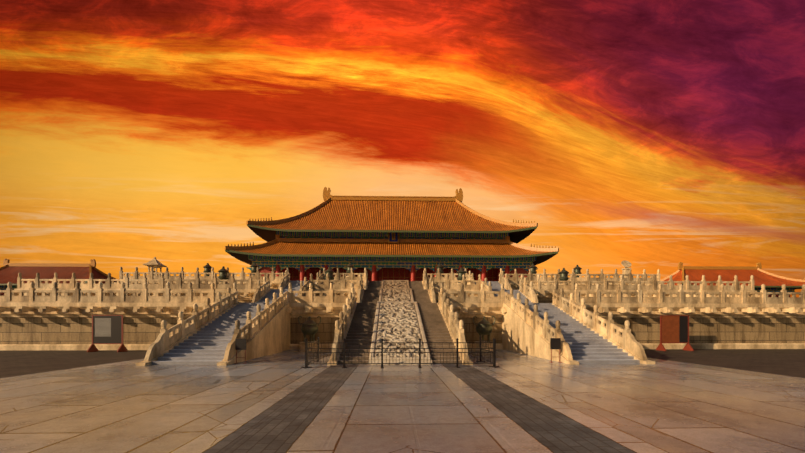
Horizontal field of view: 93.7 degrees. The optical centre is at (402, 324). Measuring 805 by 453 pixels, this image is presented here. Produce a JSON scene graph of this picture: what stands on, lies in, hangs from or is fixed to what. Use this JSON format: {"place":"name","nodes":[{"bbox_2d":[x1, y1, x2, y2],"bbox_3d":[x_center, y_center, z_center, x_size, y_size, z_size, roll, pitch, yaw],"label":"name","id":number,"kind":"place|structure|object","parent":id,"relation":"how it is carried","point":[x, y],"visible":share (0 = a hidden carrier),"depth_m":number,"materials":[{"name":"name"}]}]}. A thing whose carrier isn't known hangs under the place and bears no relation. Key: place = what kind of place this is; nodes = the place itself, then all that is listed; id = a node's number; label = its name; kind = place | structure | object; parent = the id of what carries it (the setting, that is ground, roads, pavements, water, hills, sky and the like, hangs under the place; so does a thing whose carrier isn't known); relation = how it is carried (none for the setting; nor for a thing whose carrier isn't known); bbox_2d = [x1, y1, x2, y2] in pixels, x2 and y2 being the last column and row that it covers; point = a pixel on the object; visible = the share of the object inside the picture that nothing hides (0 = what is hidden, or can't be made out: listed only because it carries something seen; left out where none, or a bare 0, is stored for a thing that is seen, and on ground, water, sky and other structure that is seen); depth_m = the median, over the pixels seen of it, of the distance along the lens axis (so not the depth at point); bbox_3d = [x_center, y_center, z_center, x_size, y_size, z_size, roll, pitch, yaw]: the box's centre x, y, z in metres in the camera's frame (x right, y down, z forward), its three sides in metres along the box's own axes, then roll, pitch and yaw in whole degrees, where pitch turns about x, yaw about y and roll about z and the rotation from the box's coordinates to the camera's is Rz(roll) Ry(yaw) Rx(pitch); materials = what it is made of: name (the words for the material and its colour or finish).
{"place":"outdoors","nodes":[
{"label":"outdoors","id":0,"kind":"place"},
{"bbox_2d":[259,267,527,280],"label":"hall walls","id":1,"kind":"structure","parent":0,"point":[403,274],"depth_m":81.52,"materials":[{"name":"red wood"}]},
{"bbox_2d":[388,232,398,242],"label":"plaque","id":2,"kind":"object","parent":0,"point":[393,237],"visible":0.79,"depth_m":79.28,"materials":[{"name":"blue wood"}]},
{"bbox_2d":[0,349,804,452],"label":"paving","id":3,"kind":"structure","parent":0,"point":[285,402],"depth_m":7.97,"materials":[{"name":"stone"}]},
{"bbox_2d":[234,338,246,363],"bbox_3d":[-7.410,1.205,17.299,0.480,1.136,0.360,0,0,-2],"label":"sign","id":4,"kind":"object","parent":3,"relation":"on","point":[240,343],"visible":1,"depth_m":17.28,"materials":[{"name":"brown"}]},
{"bbox_2d":[298,316,320,351],"bbox_3d":[-6.183,0.602,25.137,1.347,2.350,1.347,0,0,29],"label":"cauldron","id":5,"kind":"object","parent":3,"relation":"on","point":[309,327],"visible":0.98,"depth_m":24.77,"materials":[{"name":"green metal"}]},
{"bbox_2d":[136,280,654,365],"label":"stairs","id":6,"kind":"structure","parent":3,"relation":"on","point":[207,343],"depth_m":21.13,"materials":[{"name":"stone"}]},
{"bbox_2d":[368,280,431,364],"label":"carved stone ramp","id":7,"kind":"structure","parent":3,"relation":"on","point":[398,317],"depth_m":21.39,"materials":[{"name":"beige stone"}]},
{"bbox_2d":[301,336,499,367],"bbox_3d":[-0.090,1.165,16.679,8.243,1.216,2.585,0,0,-2],"label":"iron fence","id":8,"kind":"object","parent":3,"relation":"on","point":[314,352],"visible":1,"depth_m":15.61,"materials":[{"name":"black metal"}]},
{"bbox_2d":[473,316,495,351],"bbox_3d":[5.513,0.602,25.469,1.347,2.350,1.347,0,0,-33],"label":"cauldron","id":9,"kind":"object","parent":3,"relation":"on","point":[484,327],"visible":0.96,"depth_m":25.11,"materials":[{"name":"green metal"}]},
{"bbox_2d":[550,338,561,362],"bbox_3d":[7.184,1.205,17.713,0.480,1.136,0.360,0,0,-2],"label":"sign","id":10,"kind":"object","parent":3,"relation":"on","point":[555,343],"visible":1,"depth_m":17.70,"materials":[{"name":"brown"}]},
{"bbox_2d":[0,281,804,349],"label":"terrace","id":11,"kind":"structure","parent":0,"point":[59,329],"depth_m":27.05,"materials":[{"name":"stone"}]},
{"bbox_2d":[143,257,166,275],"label":"stone pavilion","id":12,"kind":"structure","parent":11,"relation":"on","point":[154,263],"depth_m":46.55,"materials":[{"name":"stone"}]},
{"bbox_2d":[203,263,211,275],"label":"burner","id":13,"kind":"object","parent":11,"relation":"on","point":[207,268],"visible":0.48,"depth_m":42.03,"materials":[{"name":"green metal"}]},
{"bbox_2d":[218,266,228,283],"bbox_3d":[-16.618,-4.273,35.044,1.100,2.300,1.100,0,0,-2],"label":"burner","id":14,"kind":"object","parent":11,"relation":"on","point":[223,273],"visible":0.69,"depth_m":34.76,"materials":[{"name":"green metal"}]},
{"bbox_2d":[250,262,258,275],"bbox_3d":[-16.306,-5.773,41.656,1.100,2.300,1.100,0,0,-2],"label":"burner","id":15,"kind":"object","parent":11,"relation":"on","point":[254,266],"visible":0.56,"depth_m":41.35,"materials":[{"name":"green metal"}]},
{"bbox_2d":[325,267,334,283],"bbox_3d":[-6.822,-4.273,35.323,1.100,2.300,1.100,0,0,-2],"label":"burner","id":16,"kind":"object","parent":11,"relation":"on","point":[329,271],"visible":0.4,"depth_m":35.04,"materials":[{"name":"green metal"}]},
{"bbox_2d":[346,262,353,276],"bbox_3d":[-5.810,-5.773,41.954,1.100,2.300,1.100,0,0,-2],"label":"burner","id":17,"kind":"object","parent":11,"relation":"on","point":[349,266],"visible":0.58,"depth_m":41.63,"materials":[{"name":"green metal"}]},
{"bbox_2d":[0,282,804,312],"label":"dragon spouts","id":18,"kind":"object","parent":11,"relation":"on","point":[117,309],"visible":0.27,"depth_m":26.43,"materials":[{"name":"stone"}]},
{"bbox_2d":[0,267,804,360],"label":"balustrades","id":19,"kind":"object","parent":11,"relation":"on","point":[165,341],"visible":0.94,"depth_m":27.05,"materials":[{"name":"stone"}]},
{"bbox_2d":[276,265,529,280],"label":"columns","id":20,"kind":"structure","parent":11,"relation":"on","point":[412,275],"depth_m":76.32,"materials":[{"name":"red wood"}]},
{"bbox_2d":[246,231,537,271],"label":"eave brackets","id":21,"kind":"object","parent":20,"relation":"on","point":[431,263],"depth_m":76.27,"materials":[{"name":"green wood"}]},
{"bbox_2d":[225,200,557,268],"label":"hall roof","id":22,"kind":"structure","parent":21,"relation":"on","point":[391,216],"depth_m":79.63,"materials":[{"name":"orange tile"}]},
{"bbox_2d":[224,187,558,251],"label":"roof ridges","id":23,"kind":"object","parent":22,"relation":"attached to","point":[328,197],"visible":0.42,"depth_m":80.11,"materials":[{"name":"orange tile"}]},
{"bbox_2d":[435,263,443,276],"bbox_3d":[4.186,-5.773,42.238,1.100,2.300,1.100,0,0,-2],"label":"burner","id":24,"kind":"object","parent":11,"relation":"on","point":[440,266],"visible":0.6,"depth_m":41.94,"materials":[{"name":"green metal"}]},
{"bbox_2d":[456,267,466,284],"bbox_3d":[5.573,-4.273,35.675,1.100,2.300,1.100,0,0,-2],"label":"burner","id":25,"kind":"object","parent":11,"relation":"on","point":[460,272],"visible":0.48,"depth_m":35.38,"materials":[{"name":"green metal"}]},
{"bbox_2d":[528,263,536,276],"bbox_3d":[14.681,-5.773,42.536,1.100,2.300,1.100,0,0,-2],"label":"burner","id":26,"kind":"object","parent":11,"relation":"on","point":[532,267],"visible":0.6,"depth_m":42.21,"materials":[{"name":"green metal"}]},
{"bbox_2d":[558,268,568,284],"bbox_3d":[15.369,-4.273,35.953,1.100,2.300,1.100,0,0,-2],"label":"burner","id":27,"kind":"object","parent":11,"relation":"on","point":[563,273],"visible":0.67,"depth_m":35.66,"materials":[{"name":"green metal"}]},
{"bbox_2d":[573,265,581,277],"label":"burner","id":28,"kind":"object","parent":11,"relation":"on","point":[577,269],"visible":0.54,"depth_m":43.19,"materials":[{"name":"green metal"}]},
{"bbox_2d":[621,268,631,277],"bbox_3d":[28.911,-5.948,48.743,1.800,2.650,1.800,0,0,-2],"label":"sundial pedestal","id":29,"kind":"object","parent":11,"relation":"on","point":[625,270],"visible":0.29,"depth_m":48.42,"materials":[{"name":"beige stone"}]},
{"bbox_2d":[621,260,631,267],"bbox_3d":[28.911,-7.812,48.743,1.240,1.077,0.874,0,0,-2],"label":"sundial","id":30,"kind":"object","parent":29,"relation":"on","point":[625,264],"visible":0.96,"depth_m":48.67,"materials":[{"name":"beige stone"}]},
{"bbox_2d":[0,349,804,377],"bbox_3d":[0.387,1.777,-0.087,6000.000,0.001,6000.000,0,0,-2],"label":"ground","id":31,"kind":"structure","parent":0,"point":[785,362],"depth_m":19.79,"materials":[{"name":"stone"}]},
{"bbox_2d":[0,286,16,295],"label":"building wall","id":32,"kind":"structure","parent":31,"relation":"on","point":[4,288],"depth_m":87.36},
{"bbox_2d":[0,266,116,285],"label":"gate roof","id":33,"kind":"structure","parent":32,"relation":"on","point":[9,274],"depth_m":91.16,"materials":[{"name":"tile"}]},
{"bbox_2d":[0,259,115,278],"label":"gate ridges","id":34,"kind":"object","parent":33,"relation":"attached to","point":[6,263],"visible":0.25,"depth_m":93.18,"materials":[{"name":"ceramic"}]},
{"bbox_2d":[87,315,127,351],"bbox_3d":[-19.274,0.570,24.664,1.980,2.406,0.900,0,0,-2],"label":"sign","id":35,"kind":"object","parent":31,"relation":"on","point":[107,329],"visible":1,"depth_m":24.65,"materials":[{"name":"grey"}]},
{"bbox_2d":[656,315,693,350],"bbox_3d":[18.560,0.570,25.740,1.980,2.406,0.900,0,0,-2],"label":"sign","id":36,"kind":"object","parent":31,"relation":"on","point":[674,328],"visible":1,"depth_m":25.72,"materials":[{"name":"brown wood"}]},
{"bbox_2d":[754,288,794,296],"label":"building wall","id":37,"kind":"structure","parent":31,"relation":"on","point":[775,290],"depth_m":92.55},
{"bbox_2d":[660,262,804,281],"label":"gate ridges","id":38,"kind":"object","parent":37,"relation":"on","point":[682,267],"visible":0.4,"depth_m":97.94,"materials":[{"name":"ceramic"}]},
{"bbox_2d":[664,269,804,288],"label":"gate roof","id":39,"kind":"structure","parent":37,"relation":"on","point":[767,280],"depth_m":95.26,"materials":[{"name":"tile"}]},
{"bbox_2d":[0,0,804,296],"label":"sky","id":40,"kind":"structure","parent":0,"point":[652,135],"materials":[{"name":"orange"}]}
]}

